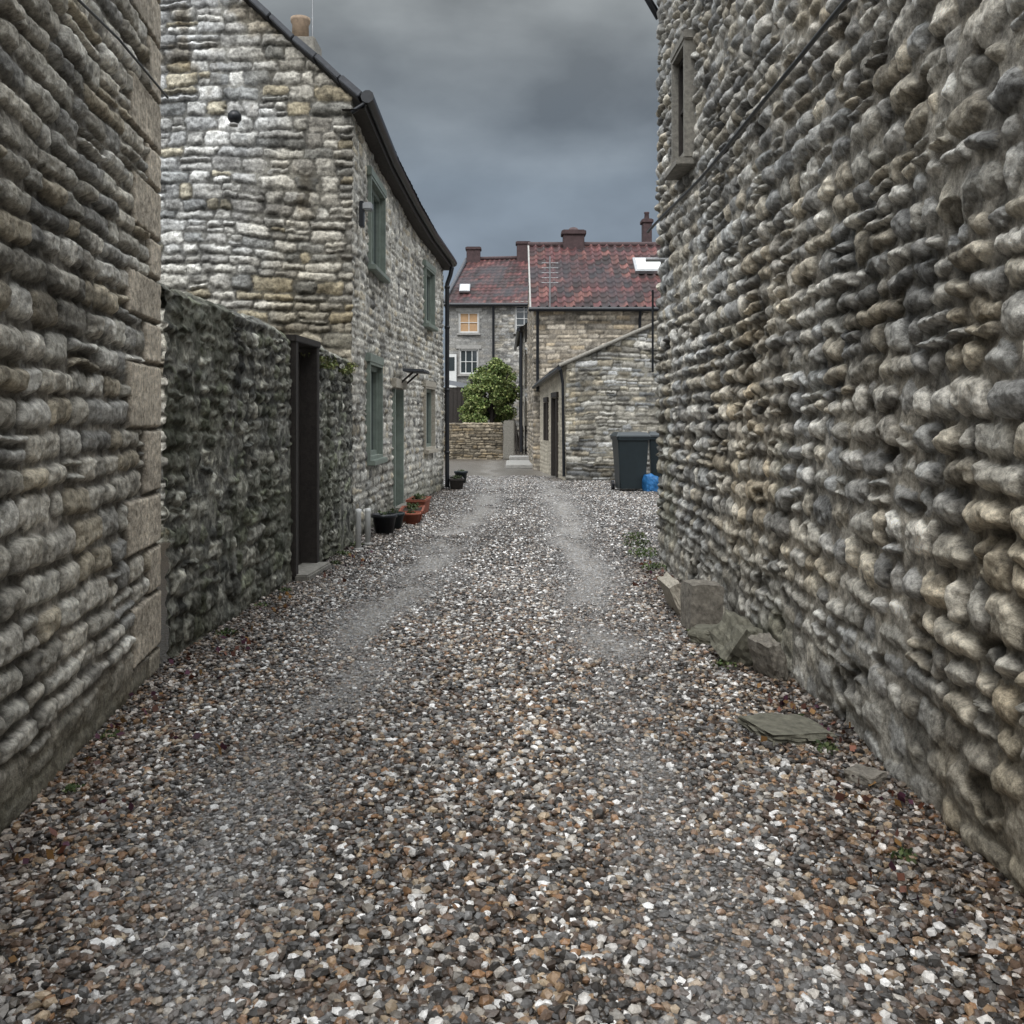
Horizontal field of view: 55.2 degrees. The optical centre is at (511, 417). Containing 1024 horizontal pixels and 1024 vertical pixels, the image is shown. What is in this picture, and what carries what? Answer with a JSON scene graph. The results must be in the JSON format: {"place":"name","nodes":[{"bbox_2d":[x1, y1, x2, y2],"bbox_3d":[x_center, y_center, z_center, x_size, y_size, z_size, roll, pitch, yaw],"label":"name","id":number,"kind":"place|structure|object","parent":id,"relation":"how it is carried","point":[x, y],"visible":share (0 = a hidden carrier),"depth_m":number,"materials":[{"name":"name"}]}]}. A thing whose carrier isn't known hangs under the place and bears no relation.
{"place":"outdoors","nodes":[
{"label":"outdoors","id":0,"kind":"place"},
{"bbox_2d":[258,0,659,386],"label":"sky","id":1,"kind":"structure","parent":0,"point":[508,122],"materials":[{"name":"grey"}]},
{"bbox_2d":[459,312,460,332],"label":"window stile","id":2,"kind":"object","parent":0,"point":[459,322],"depth_m":50.02,"materials":[{"name":"white wood"}]},
{"bbox_2d":[461,351,476,372],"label":"window glass","id":3,"kind":"object","parent":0,"point":[471,356],"visible":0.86,"depth_m":50.07,"materials":[{"name":"glass"}]},
{"bbox_2d":[461,314,476,330],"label":"window glass","id":4,"kind":"object","parent":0,"point":[468,318],"visible":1,"depth_m":50.07,"materials":[{"name":"glass"}]},
{"bbox_2d":[461,331,476,332],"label":"window rail","id":5,"kind":"object","parent":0,"point":[468,331],"depth_m":50.02,"materials":[{"name":"white wood"}]},
{"bbox_2d":[461,312,476,313],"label":"window rail","id":6,"kind":"object","parent":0,"point":[468,312],"depth_m":50.02,"materials":[{"name":"white wood"}]},
{"bbox_2d":[461,349,476,350],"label":"window rail","id":7,"kind":"object","parent":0,"point":[468,349],"depth_m":50.02,"materials":[{"name":"white wood"}]},
{"bbox_2d":[477,312,478,332],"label":"window stile","id":8,"kind":"object","parent":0,"point":[477,322],"depth_m":50.02,"materials":[{"name":"white wood"}]},
{"bbox_2d":[503,421,513,458],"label":"end pier","id":9,"kind":"structure","parent":0,"point":[508,438],"depth_m":37.85,"materials":[{"name":"stone"}]},
{"bbox_2d":[0,417,1023,1023],"bbox_3d":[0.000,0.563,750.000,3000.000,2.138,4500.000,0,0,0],"label":"ground","id":10,"kind":"structure","parent":0,"point":[486,469],"depth_m":3.81,"materials":[{"name":"grey gravel"}]},
{"bbox_2d":[0,0,161,836],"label":"front wall","id":11,"kind":"structure","parent":10,"relation":"on","point":[80,376],"depth_m":4.65,"materials":[{"name":"stone"}]},
{"bbox_2d":[77,0,168,98],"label":"wall cable","id":12,"kind":"object","parent":11,"relation":"attached to","point":[119,40],"depth_m":5.22,"materials":[{"name":"black plastic"}]},
{"bbox_2d":[157,282,354,661],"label":"garden wall","id":13,"kind":"structure","parent":10,"relation":"on","point":[258,451],"depth_m":8.10,"materials":[{"name":"stone"}]},
{"bbox_2d":[298,349,357,375],"bbox_3d":[-2.165,-0.639,11.432,0.426,0.281,2.260,0,0,3],"label":"wall top moss","id":14,"kind":"object","parent":13,"relation":"on","point":[328,364],"depth_m":11.15,"materials":[{"name":"green plant"}]},
{"bbox_2d":[156,0,456,542],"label":"stone cottage","id":15,"kind":"structure","parent":10,"relation":"on","point":[291,203],"depth_m":12.60,"materials":[{"name":"grey stone"}]},
{"bbox_2d":[371,372,372,449],"bbox_3d":[-2.118,-0.105,14.351,0.012,1.300,1.140,0,0,1],"label":"lower window glass","id":16,"kind":"structure","parent":15,"relation":"in","point":[371,372],"depth_m":14.74,"materials":[{"name":"glass"}]},
{"bbox_2d":[373,199,375,263],"bbox_3d":[-2.116,-2.810,14.551,0.012,1.170,1.340,0,0,1],"label":"upper window glass","id":17,"kind":"structure","parent":15,"relation":"in","point":[374,203],"depth_m":14.99,"materials":[{"name":"black glass"}]},
{"bbox_2d":[427,277,427,319],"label":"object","id":18,"kind":"structure","parent":15,"relation":"in","point":[427,277],"depth_m":20.57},
{"bbox_2d":[427,393,427,442],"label":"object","id":19,"kind":"structure","parent":15,"relation":"in","point":[427,393],"depth_m":20.57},
{"bbox_2d":[291,562,330,580],"bbox_3d":[-2.104,1.570,10.017,0.300,0.070,0.902,0,0,4],"label":"door step","id":20,"kind":"object","parent":10,"relation":"on","point":[307,571],"depth_m":9.92,"materials":[{"name":"stone"}]},
{"bbox_2d":[353,508,363,549],"bbox_3d":[-1.850,1.345,11.800,0.140,0.510,0.136,0,0,0],"label":"white post","id":21,"kind":"object","parent":10,"relation":"on","point":[358,529],"visible":0.74,"depth_m":11.77,"materials":[{"name":"paint"}]},
{"bbox_2d":[363,508,372,545],"bbox_3d":[-1.810,1.365,12.300,0.140,0.470,0.136,0,0,0],"label":"white post","id":22,"kind":"object","parent":10,"relation":"on","point":[368,542],"visible":0.91,"depth_m":12.27,"materials":[{"name":"paint"}]},
{"bbox_2d":[371,510,396,534],"bbox_3d":[-1.760,1.430,13.500,0.360,0.331,0.360,0,0,0],"label":"plant pot","id":23,"kind":"object","parent":10,"relation":"on","point":[384,522],"visible":0.98,"depth_m":13.38,"materials":[{"name":"black plastic"}]},
{"bbox_2d":[383,508,404,528],"bbox_3d":[-1.700,1.443,14.100,0.318,0.304,0.318,0,0,0],"label":"plant pot","id":24,"kind":"object","parent":10,"relation":"on","point":[399,521],"visible":0.48,"depth_m":14.02,"materials":[{"name":"plastic"}]},
{"bbox_2d":[399,503,424,521],"bbox_3d":[-1.560,1.461,15.300,0.370,0.258,0.930,0,0,-3],"label":"terracotta planter","id":25,"kind":"object","parent":10,"relation":"on","point":[415,508],"visible":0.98,"depth_m":15.29,"materials":[{"name":"ceramic"}]},
{"bbox_2d":[404,509,420,524],"bbox_3d":[-1.500,1.481,14.700,0.276,0.228,0.276,0,0,0],"label":"terracotta pot","id":26,"kind":"object","parent":10,"relation":"on","point":[412,517],"visible":0.95,"depth_m":14.61,"materials":[{"name":"orange ceramic"}]},
{"bbox_2d":[406,493,431,513],"bbox_3d":[-1.560,1.421,16.400,0.330,0.339,0.730,0,0,3],"label":"terracotta planter","id":27,"kind":"object","parent":10,"relation":"on","point":[422,500],"visible":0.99,"depth_m":16.30,"materials":[{"name":"ceramic"}]},
{"bbox_2d":[449,474,464,489],"bbox_3d":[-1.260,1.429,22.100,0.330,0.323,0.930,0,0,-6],"label":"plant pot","id":28,"kind":"object","parent":10,"relation":"on","point":[456,482],"visible":0.99,"depth_m":21.71,"materials":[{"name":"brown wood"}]},
{"bbox_2d":[454,469,467,482],"bbox_3d":[-1.250,1.422,24.000,0.339,0.346,0.339,0,0,0],"label":"plant pot","id":29,"kind":"object","parent":10,"relation":"on","point":[463,473],"visible":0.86,"depth_m":23.88,"materials":[{"name":"plastic"}]},
{"bbox_2d":[443,379,483,422],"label":"garden shed","id":30,"kind":"structure","parent":10,"relation":"on","point":[456,397],"depth_m":43.16,"materials":[{"name":"brown wood"}]},
{"bbox_2d":[443,422,502,459],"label":"boundary wall","id":31,"kind":"structure","parent":10,"relation":"on","point":[471,440],"depth_m":37.98,"materials":[{"name":"beige stone"}]},
{"bbox_2d":[8,547,955,962],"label":"fallen leaves","id":32,"kind":"object","parent":10,"relation":"on","point":[786,701],"visible":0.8,"depth_m":4.79,"materials":[{"name":"brown plant"}]},
{"bbox_2d":[457,357,519,422],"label":"garden shrub","id":33,"kind":"object","parent":10,"relation":"on","point":[494,378],"visible":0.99,"depth_m":41.55,"materials":[{"name":"green plant"}]},
{"bbox_2d":[449,306,527,448],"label":"stone walls","id":34,"kind":"structure","parent":10,"relation":"on","point":[505,352],"depth_m":49.99,"materials":[{"name":"grey stone"}]},
{"bbox_2d":[449,354,456,386],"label":"porch door","id":35,"kind":"structure","parent":34,"relation":"attached to","point":[452,375],"depth_m":49.85,"materials":[{"name":"white paint"}]},
{"bbox_2d":[449,357,454,370],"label":"porch door panel","id":36,"kind":"structure","parent":35,"relation":"attached to","point":[451,363],"depth_m":49.83,"materials":[{"name":"grey glass"}]},
{"bbox_2d":[457,333,480,334],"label":"window sill","id":37,"kind":"structure","parent":34,"relation":"attached to","point":[468,334],"depth_m":49.87,"materials":[{"name":"grey stone"}]},
{"bbox_2d":[456,345,481,348],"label":"window lintel","id":38,"kind":"structure","parent":34,"relation":"attached to","point":[468,346],"depth_m":49.92,"materials":[{"name":"grey stone"}]},
{"bbox_2d":[456,308,481,311],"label":"window lintel","id":39,"kind":"structure","parent":34,"relation":"attached to","point":[468,309],"depth_m":49.92,"materials":[{"name":"grey stone"}]},
{"bbox_2d":[449,259,527,302],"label":"roof front","id":40,"kind":"structure","parent":34,"relation":"on","point":[498,281],"depth_m":51.67,"materials":[{"name":"tile"}]},
{"bbox_2d":[443,258,466,302],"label":"hip ridge","id":41,"kind":"structure","parent":40,"relation":"attached to","point":[455,279],"depth_m":52.01,"materials":[{"name":"stone"}]},
{"bbox_2d":[459,284,469,292],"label":"skylight frame","id":42,"kind":"object","parent":40,"relation":"attached to","point":[464,291],"visible":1,"depth_m":50.55,"materials":[{"name":"white metal"}]},
{"bbox_2d":[461,284,468,289],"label":"skylight glass","id":43,"kind":"object","parent":42,"relation":"in","point":[464,286],"visible":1,"depth_m":50.84,"materials":[{"name":"white glass"}]},
{"bbox_2d":[466,250,480,262],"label":"chimney stack","id":44,"kind":"object","parent":40,"relation":"on","point":[472,256],"visible":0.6,"depth_m":53.70,"materials":[{"name":"brown brick"}]},
{"bbox_2d":[465,247,481,250],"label":"chimney cap","id":45,"kind":"object","parent":44,"relation":"on","point":[473,248],"visible":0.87,"depth_m":53.64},
{"bbox_2d":[443,303,527,305],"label":"gutter","id":46,"kind":"object","parent":40,"relation":"attached to","point":[488,304],"depth_m":49.63,"materials":[{"name":"black plastic"}]},
{"bbox_2d":[492,306,494,359],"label":"downpipe","id":47,"kind":"object","parent":46,"relation":"attached to","point":[493,333],"visible":0.67,"depth_m":49.81,"materials":[{"name":"black plastic"}]},
{"bbox_2d":[480,256,516,259],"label":"ridge tiles","id":48,"kind":"object","parent":40,"relation":"attached to","point":[498,257],"visible":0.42,"depth_m":53.90,"materials":[{"name":"brown ceramic"}]},
{"bbox_2d":[517,244,527,261],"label":"chimney stack","id":49,"kind":"object","parent":40,"relation":"on","point":[522,252],"visible":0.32,"depth_m":53.70,"materials":[{"name":"brown brick"}]},
{"bbox_2d":[516,241,530,245],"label":"chimney cap","id":50,"kind":"object","parent":49,"relation":"on","point":[521,242],"visible":0.6,"depth_m":53.64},
{"bbox_2d":[62,531,917,864],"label":"weeds","id":51,"kind":"object","parent":10,"relation":"on","point":[74,787],"visible":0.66,"depth_m":7.16,"materials":[{"name":"green plant"}]},
{"bbox_2d":[506,460,532,468],"bbox_3d":[0.350,1.550,32.800,1.100,0.120,3.600,0,0,0],"label":"stone step","id":52,"kind":"object","parent":10,"relation":"on","point":[519,464],"visible":0.6,"depth_m":31.36,"materials":[{"name":"grey stone"}]},
{"bbox_2d":[509,455,528,459],"bbox_3d":[0.400,1.500,35.600,1.000,0.220,1.600,0,0,0],"label":"stone step","id":53,"kind":"object","parent":52,"relation":"on","point":[518,457],"visible":0.31,"depth_m":34.82,"materials":[{"name":"grey stone"}]},
{"bbox_2d":[514,323,527,454],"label":"rendered cottage","id":54,"kind":"structure","parent":10,"relation":"on","point":[521,337],"depth_m":37.63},
{"bbox_2d":[515,426,526,453],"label":"garden gate","id":55,"kind":"structure","parent":54,"relation":"attached to","point":[516,431],"depth_m":37.88,"materials":[{"name":"brown wood"}]},
{"bbox_2d":[532,320,658,480],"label":"stone outbuilding","id":56,"kind":"structure","parent":10,"relation":"on","point":[594,399],"depth_m":24.98,"materials":[{"name":"stone"}]},
{"bbox_2d":[610,432,650,488],"bbox_3d":[2.598,0.952,21.622,0.751,1.285,0.943,0,0,-5],"label":"wheelie bin","id":57,"kind":"object","parent":10,"relation":"on","point":[630,452],"visible":0.96,"depth_m":21.26,"materials":[{"name":"plastic"}]},
{"bbox_2d":[642,473,658,491],"bbox_3d":[3.007,1.425,21.302,0.368,0.445,0.376,0,0,0],"label":"blue bag","id":58,"kind":"object","parent":10,"relation":"on","point":[650,482],"visible":0.81,"depth_m":21.16,"materials":[{"name":"plastic"}]},
{"bbox_2d":[648,431,661,476],"bbox_3d":[3.452,0.952,22.321,0.751,1.285,0.943,0,0,6],"label":"wheelie bin","id":59,"kind":"object","parent":10,"relation":"on","point":[653,451],"visible":0.1,"depth_m":21.97,"materials":[{"name":"plastic"}]},
{"bbox_2d":[657,572,680,616],"bbox_3d":[1.338,1.468,8.048,0.215,0.323,0.541,0,0,-3],"label":"stone slab","id":60,"kind":"object","parent":10,"relation":"on","point":[670,585],"depth_m":7.92,"materials":[{"name":"grey stone"}]},
{"bbox_2d":[680,579,723,629],"bbox_3d":[1.442,1.429,7.451,0.269,0.393,0.299,0,0,-6],"label":"stone block","id":61,"kind":"object","parent":10,"relation":"on","point":[702,601],"depth_m":7.31,"materials":[{"name":"grey stone"}]},
{"bbox_2d":[687,624,716,644],"bbox_3d":[1.433,1.548,6.948,0.340,0.173,0.329,0,0,36],"label":"loose stone","id":62,"kind":"object","parent":10,"relation":"on","point":[699,633],"visible":0.41,"depth_m":6.88,"materials":[{"name":"grey stone"}]},
{"bbox_2d":[708,609,762,665],"bbox_3d":[1.491,1.468,6.444,0.356,0.397,0.381,0,0,-25],"label":"loose stone","id":63,"kind":"object","parent":10,"relation":"on","point":[730,633],"visible":0.76,"depth_m":6.36,"materials":[{"name":"grey stone"}]},
{"bbox_2d":[748,632,788,680],"bbox_3d":[1.583,1.479,6.054,0.194,0.304,0.256,0,0,-23],"label":"loose stone","id":64,"kind":"object","parent":10,"relation":"on","point":[768,655],"visible":0.91,"depth_m":5.98,"materials":[{"name":"grey stone"}]},
{"bbox_2d":[737,713,836,745],"bbox_3d":[1.386,1.576,4.954,0.386,0.082,0.371,0,0,-17],"label":"flat stone","id":65,"kind":"object","parent":10,"relation":"on","point":[795,729],"visible":0.91,"depth_m":4.89,"materials":[{"name":"grey stone"}]},
{"bbox_2d":[654,0,1023,894],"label":"side wall","id":66,"kind":"structure","parent":10,"relation":"on","point":[840,380],"depth_m":4.78,"materials":[{"name":"stone"}]},
{"bbox_2d":[645,0,657,19],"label":"gutter","id":67,"kind":"object","parent":66,"relation":"attached to","point":[652,6],"visible":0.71,"depth_m":10.72,"materials":[{"name":"black plastic"}]},
{"bbox_2d":[652,290,653,371],"bbox_3d":[1.540,-0.950,10.720,0.024,0.900,0.023,0,0,0],"label":"service pipe","id":68,"kind":"object","parent":66,"relation":"attached to","point":[652,330],"visible":1,"depth_m":10.71,"materials":[{"name":"black plastic"}]},
{"bbox_2d":[645,258,666,261],"bbox_3d":[1.560,-1.680,10.400,0.280,0.042,0.044,0,0,0],"label":"vent pipe","id":69,"kind":"object","parent":66,"relation":"attached to","point":[655,259],"visible":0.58,"depth_m":10.38,"materials":[{"name":"metal"}]},
{"bbox_2d":[665,157,695,179],"bbox_3d":[1.613,-2.365,9.298,0.239,0.075,0.610,0,0,0],"label":"landing window sill","id":70,"kind":"structure","parent":66,"relation":"attached to","point":[679,168],"depth_m":9.14,"materials":[{"name":"grey stone"}]},
{"bbox_2d":[670,29,696,62],"bbox_3d":[1.642,-3.520,9.299,0.181,0.090,0.664,0,0,0],"label":"landing window lintel","id":71,"kind":"structure","parent":66,"relation":"attached to","point":[688,34],"depth_m":8.99,"materials":[{"name":"grey stone"}]},
{"bbox_2d":[647,0,849,232],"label":"wall cable","id":72,"kind":"object","parent":66,"relation":"attached to","point":[824,27],"depth_m":6.17,"materials":[{"name":"black plastic"}]},
{"bbox_2d":[844,764,886,787],"bbox_3d":[1.550,1.579,4.299,0.155,0.077,0.139,0,0,44],"label":"loose stone","id":73,"kind":"object","parent":10,"relation":"on","point":[866,776],"visible":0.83,"depth_m":4.27,"materials":[{"name":"grey stone"}]},
{"bbox_2d":[515,306,516,331],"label":"window stile","id":74,"kind":"object","parent":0,"point":[515,318],"depth_m":50.02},
{"bbox_2d":[517,307,527,327],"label":"window glass","id":75,"kind":"object","parent":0,"point":[522,312],"visible":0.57,"depth_m":50.07,"materials":[{"name":"grey glass"}]},
{"bbox_2d":[527,281,657,470],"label":"stone walls","id":76,"kind":"structure","parent":0,"point":[564,336],"depth_m":29.98,"materials":[{"name":"beige stone"}]},
{"bbox_2d":[528,245,530,312],"bbox_3d":[0.560,-4.560,31.650,0.050,2.702,3.807,0,0,0],"label":"verge board","id":77,"kind":"object","parent":76,"relation":"attached to","point":[529,278],"visible":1,"depth_m":31.44,"materials":[{"name":"wood"}]},
{"bbox_2d":[536,311,538,391],"bbox_3d":[0.780,-2.037,29.803,0.090,2.473,0.239,0,0,0],"label":"downpipe","id":78,"kind":"object","parent":76,"relation":"attached to","point":[537,347],"visible":1,"depth_m":29.85,"materials":[{"name":"black plastic"}]},
{"bbox_2d":[527,278,654,323],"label":"roof back","id":79,"kind":"structure","parent":76,"relation":"on","point":[582,306],"depth_m":36.13,"materials":[{"name":"ceramic"}]},
{"bbox_2d":[529,244,660,306],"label":"roof front","id":80,"kind":"structure","parent":76,"relation":"on","point":[598,275],"depth_m":31.43,"materials":[{"name":"ceramic"}]},
{"bbox_2d":[549,256,550,306],"bbox_3d":[1.150,-4.100,29.700,0.040,1.600,0.038,0,0,0],"label":"tv aerial mast","id":81,"kind":"object","parent":80,"relation":"attached to","point":[549,281],"visible":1,"depth_m":29.69,"materials":[{"name":"grey metal"}]},
{"bbox_2d":[563,229,583,248],"bbox_3d":[2.100,-6.000,33.500,0.720,0.800,0.500,0,0,0],"label":"chimney stack","id":82,"kind":"object","parent":80,"relation":"on","point":[571,241],"visible":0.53,"depth_m":33.25,"materials":[{"name":"brown brick"}]},
{"bbox_2d":[561,230,585,236],"bbox_3d":[2.100,-6.300,33.500,0.840,0.140,0.620,0,0,0],"label":"chimney cap","id":83,"kind":"object","parent":82,"relation":"on","point":[573,232],"visible":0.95,"depth_m":33.19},
{"bbox_2d":[528,307,658,310],"bbox_3d":[4.250,-3.300,29.720,7.500,0.133,0.140,0,0,0],"label":"gutter","id":84,"kind":"object","parent":80,"relation":"attached to","point":[591,308],"visible":0.48,"depth_m":29.67,"materials":[{"name":"black plastic"}]},
{"bbox_2d":[528,242,659,246],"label":"ridge tiles","id":85,"kind":"object","parent":80,"relation":"on","point":[554,244],"visible":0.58,"depth_m":33.41,"materials":[{"name":"red ceramic"}]},
{"bbox_2d":[632,257,660,273],"bbox_3d":[4.450,-4.971,31.972,0.950,0.655,0.880,0,0,0],"label":"skylight frame","id":86,"kind":"object","parent":80,"relation":"on","point":[636,270],"visible":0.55,"depth_m":31.58,"materials":[{"name":"white metal"}]},
{"bbox_2d":[635,258,659,269],"bbox_3d":[4.450,-5.026,31.934,0.780,0.475,0.682,0,0,0],"label":"skylight glass","id":87,"kind":"object","parent":86,"relation":"in","point":[642,263],"visible":0.64,"depth_m":31.88,"materials":[{"name":"white glass"}]},
{"bbox_2d":[640,212,653,241],"bbox_3d":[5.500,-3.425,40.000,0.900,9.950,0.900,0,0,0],"label":"brick chimney","id":88,"kind":"object","parent":80,"relation":"on","point":[646,221],"visible":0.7,"depth_m":39.75,"materials":[{"name":"brown brick"}]},
{"bbox_2d":[638,311,641,328],"bbox_3d":[3.900,-2.938,29.814,0.090,0.675,0.258,0,0,0],"label":"downpipe","id":89,"kind":"object","parent":76,"relation":"attached to","point":[639,319],"visible":0.67,"depth_m":29.86,"materials":[{"name":"black plastic"}]},
{"bbox_2d":[679,63,682,156],"bbox_3d":[1.655,-2.950,9.534,0.061,0.998,0.052,0,0,0],"label":"landing window stile","id":90,"kind":"object","parent":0,"point":[680,110],"visible":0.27,"depth_m":9.51,"materials":[{"name":"black wood"}]},
{"bbox_3d":[1.692,-2.950,9.300,0.029,0.990,0.510,0,0,0],"label":"landing window","id":91,"kind":"object","parent":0,"visible":0},
{"bbox_2d":[680,151,693,156],"bbox_3d":[1.722,-2.428,9.302,0.300,0.050,0.610,0,0,-2],"label":"landing window reveal","id":92,"kind":"object","parent":91,"relation":"attached to","point":[687,153],"visible":0.14,"depth_m":8.99,"materials":[{"name":"stone"}]},
{"bbox_2d":[671,64,678,163],"bbox_3d":[1.713,-2.950,9.581,0.300,1.000,0.050,0,0,-2],"label":"landing window reveal","id":93,"kind":"object","parent":92,"relation":"on","point":[674,111],"visible":0.21,"depth_m":9.55,"materials":[{"name":"stone"}]},
{"bbox_2d":[671,38,692,65],"bbox_3d":[1.722,-3.472,9.302,0.300,0.050,0.610,0,0,-2],"label":"landing window reveal","id":94,"kind":"object","parent":93,"relation":"on","point":[678,57],"visible":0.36,"depth_m":9.31,"materials":[{"name":"stone"}]},
{"bbox_2d":[683,42,696,151],"bbox_3d":[1.732,-2.950,9.022,0.300,1.000,0.050,0,0,-2],"label":"landing window reveal","id":95,"kind":"object","parent":92,"relation":"on","point":[689,104],"visible":0.36,"depth_m":8.99,"materials":[{"name":"stone"}]}
]}

